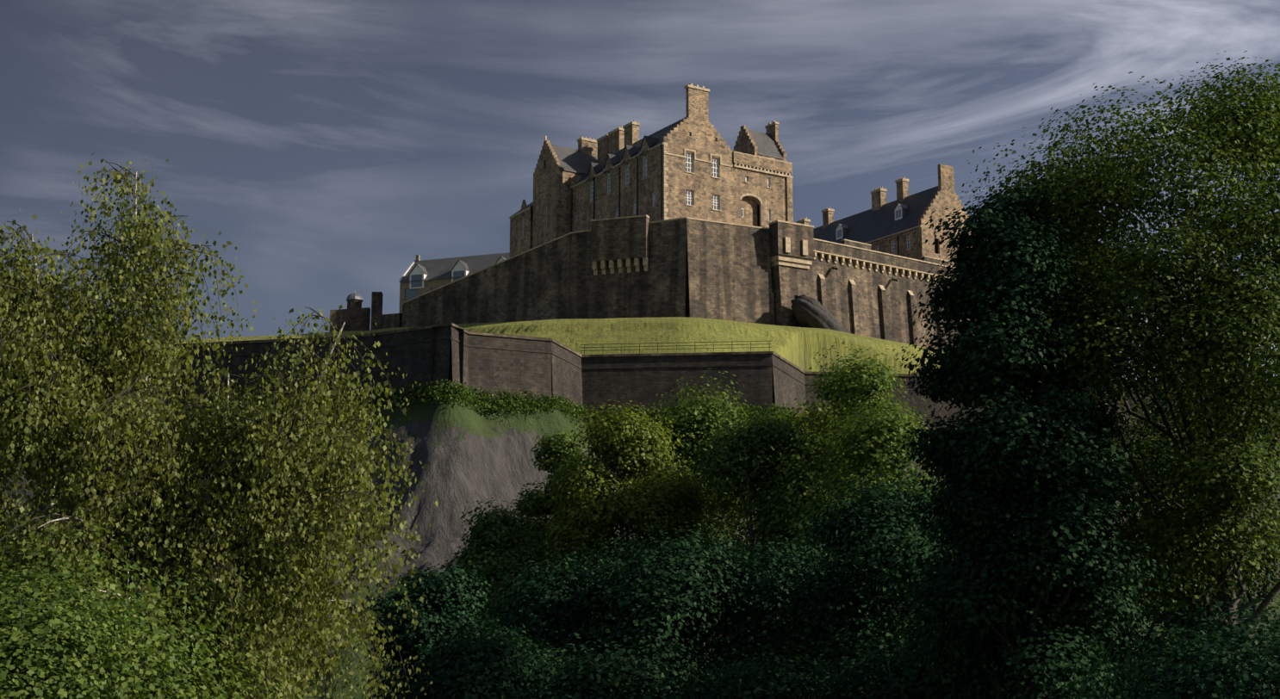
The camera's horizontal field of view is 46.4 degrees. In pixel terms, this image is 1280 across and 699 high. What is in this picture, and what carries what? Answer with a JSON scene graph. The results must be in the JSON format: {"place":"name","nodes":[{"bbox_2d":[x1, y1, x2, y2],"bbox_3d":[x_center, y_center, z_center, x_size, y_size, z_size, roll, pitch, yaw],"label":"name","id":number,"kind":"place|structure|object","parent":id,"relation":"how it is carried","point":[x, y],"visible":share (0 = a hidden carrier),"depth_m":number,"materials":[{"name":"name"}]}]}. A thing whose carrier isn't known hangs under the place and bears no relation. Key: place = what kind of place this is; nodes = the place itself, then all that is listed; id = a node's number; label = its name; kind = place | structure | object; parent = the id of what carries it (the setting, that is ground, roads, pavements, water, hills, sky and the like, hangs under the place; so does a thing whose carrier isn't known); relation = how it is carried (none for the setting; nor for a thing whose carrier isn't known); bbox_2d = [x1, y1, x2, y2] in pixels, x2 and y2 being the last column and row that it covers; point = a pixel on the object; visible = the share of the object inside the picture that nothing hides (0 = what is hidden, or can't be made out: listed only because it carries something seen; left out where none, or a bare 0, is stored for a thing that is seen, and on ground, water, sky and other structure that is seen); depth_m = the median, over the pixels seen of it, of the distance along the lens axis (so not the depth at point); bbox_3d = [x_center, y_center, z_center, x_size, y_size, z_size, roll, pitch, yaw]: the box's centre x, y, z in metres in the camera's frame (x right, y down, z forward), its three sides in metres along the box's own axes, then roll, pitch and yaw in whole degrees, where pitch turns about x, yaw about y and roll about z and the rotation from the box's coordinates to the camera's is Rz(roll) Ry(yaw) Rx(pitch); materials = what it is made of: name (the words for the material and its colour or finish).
{"place":"outdoors","nodes":[
{"label":"outdoors","id":0,"kind":"place"},
{"bbox_2d":[0,316,1279,698],"bbox_3d":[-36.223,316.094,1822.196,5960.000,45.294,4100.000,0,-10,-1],"label":"hill","id":1,"kind":"structure","parent":0,"point":[463,455],"depth_m":136.73,"materials":[{"name":"green plant"}]},
{"bbox_2d":[0,266,126,591],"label":"birch tree","id":2,"kind":"object","parent":1,"relation":"on","point":[11,502],"depth_m":27.64,"materials":[{"name":"green plant"}]},
{"bbox_2d":[0,506,320,698],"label":"shrub","id":3,"kind":"object","parent":1,"relation":"on","point":[71,636],"depth_m":16.36,"materials":[{"name":"green plant"}]},
{"bbox_2d":[0,153,438,698],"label":"birch tree","id":4,"kind":"object","parent":1,"relation":"on","point":[50,438],"depth_m":23.41,"materials":[{"name":"green plant"}]},
{"bbox_2d":[353,559,497,698],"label":"tree","id":5,"kind":"object","parent":1,"relation":"on","point":[445,594],"depth_m":70.33,"materials":[{"name":"green plant"}]},
{"bbox_2d":[398,252,509,313],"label":"castle cafe","id":6,"kind":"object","parent":1,"relation":"on","point":[419,277],"depth_m":233.27,"materials":[{"name":"stone"}]},
{"bbox_2d":[361,608,589,698],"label":"tree","id":7,"kind":"object","parent":1,"relation":"on","point":[474,665],"depth_m":46.50,"materials":[{"name":"green plant"}]},
{"bbox_2d":[167,377,802,425],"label":"scrub leaves","id":8,"kind":"object","parent":1,"relation":"on","point":[574,409],"visible":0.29,"depth_m":140.80,"materials":[{"name":"green plant"}]},
{"bbox_2d":[445,497,557,639],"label":"tree","id":9,"kind":"object","parent":1,"relation":"on","point":[493,530],"depth_m":85.31,"materials":[{"name":"green plant"}]},
{"bbox_2d":[507,428,615,643],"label":"tree","id":10,"kind":"object","parent":1,"relation":"on","point":[551,450],"depth_m":94.72,"materials":[{"name":"green plant"}]},
{"bbox_2d":[478,542,703,688],"bbox_3d":[-1.887,12.797,55.861,9.292,11.012,10.012,0,-10,-1],"label":"tree","id":11,"kind":"object","parent":1,"relation":"on","point":[537,623],"depth_m":54.92,"materials":[{"name":"green plant"}]},
{"bbox_2d":[530,397,718,644],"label":"tree","id":12,"kind":"object","parent":1,"relation":"on","point":[625,446],"depth_m":83.96,"materials":[{"name":"green plant"}]},
{"bbox_2d":[514,619,749,698],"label":"tree","id":13,"kind":"object","parent":1,"relation":"on","point":[612,680],"depth_m":39.91,"materials":[{"name":"green plant"}]},
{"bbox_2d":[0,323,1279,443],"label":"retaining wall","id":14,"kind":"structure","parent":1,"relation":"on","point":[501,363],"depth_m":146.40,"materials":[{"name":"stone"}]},
{"bbox_2d":[329,214,975,350],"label":"castle ramparts","id":15,"kind":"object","parent":1,"relation":"on","point":[637,266],"visible":0.65,"depth_m":173.63,"materials":[{"name":"brown stone"}]},
{"bbox_2d":[549,510,819,695],"bbox_3d":[1.473,11.986,53.494,10.453,12.026,10.251,0,-10,-1],"label":"tree","id":16,"kind":"object","parent":1,"relation":"on","point":[674,580],"depth_m":51.69,"materials":[{"name":"green plant"}]},
{"bbox_2d":[608,367,759,667],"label":"tree","id":17,"kind":"object","parent":1,"relation":"on","point":[695,423],"depth_m":90.03,"materials":[{"name":"green plant"}]},
{"bbox_2d":[682,407,830,652],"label":"tree","id":18,"kind":"object","parent":1,"relation":"on","point":[751,439],"depth_m":79.93,"materials":[{"name":"green plant"}]},
{"bbox_2d":[679,521,901,688],"bbox_3d":[6.389,12.684,58.002,12.066,12.246,9.998,0,-10,-1],"label":"tree","id":19,"kind":"object","parent":1,"relation":"on","point":[774,567],"depth_m":58.05,"materials":[{"name":"green plant"}]},
{"bbox_2d":[706,392,906,667],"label":"tree","id":20,"kind":"object","parent":1,"relation":"on","point":[805,411],"depth_m":82.59,"materials":[{"name":"green plant"}]},
{"bbox_2d":[791,294,845,332],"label":"outcrop rock","id":21,"kind":"object","parent":1,"relation":"on","point":[809,312],"visible":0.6,"depth_m":170.12,"materials":[{"name":"grey stone"}]},
{"bbox_2d":[755,338,931,645],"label":"tree","id":22,"kind":"object","parent":1,"relation":"on","point":[804,480],"depth_m":78.15,"materials":[{"name":"green plant"}]},
{"bbox_2d":[782,355,968,646],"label":"tree","id":23,"kind":"object","parent":1,"relation":"on","point":[889,436],"depth_m":69.46,"materials":[{"name":"green plant"}]},
{"bbox_2d":[758,458,1001,698],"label":"tree","id":24,"kind":"object","parent":1,"relation":"on","point":[896,547],"depth_m":51.05,"materials":[{"name":"green plant"}]},
{"bbox_2d":[891,178,1178,698],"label":"sycamore tree","id":25,"kind":"object","parent":1,"relation":"on","point":[1025,437],"depth_m":30.33,"materials":[{"name":"green plant"}]},
{"bbox_2d":[926,216,1279,698],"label":"tree","id":26,"kind":"object","parent":1,"relation":"on","point":[1173,620],"depth_m":40.24,"materials":[{"name":"green plant"}]},
{"bbox_2d":[959,50,1279,664],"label":"lime tree","id":27,"kind":"object","parent":1,"relation":"on","point":[1082,202],"depth_m":31.27,"materials":[{"name":"green plant"}]},
{"bbox_2d":[1031,584,1279,698],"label":"shrub","id":28,"kind":"object","parent":1,"relation":"on","point":[1196,680],"depth_m":20.83,"materials":[{"name":"green plant"}]},
{"bbox_2d":[0,0,1279,381],"label":"sky","id":29,"kind":"structure","parent":0,"point":[336,145],"materials":[{"name":"grey"}]},
{"bbox_2d":[509,83,793,267],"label":"building","id":30,"kind":"structure","parent":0,"point":[691,164],"depth_m":182.72,"materials":[{"name":"beige stone"}]},
{"bbox_2d":[771,163,975,325],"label":"building","id":31,"kind":"structure","parent":0,"point":[897,226],"depth_m":201.00,"materials":[{"name":"stone"}]}
]}

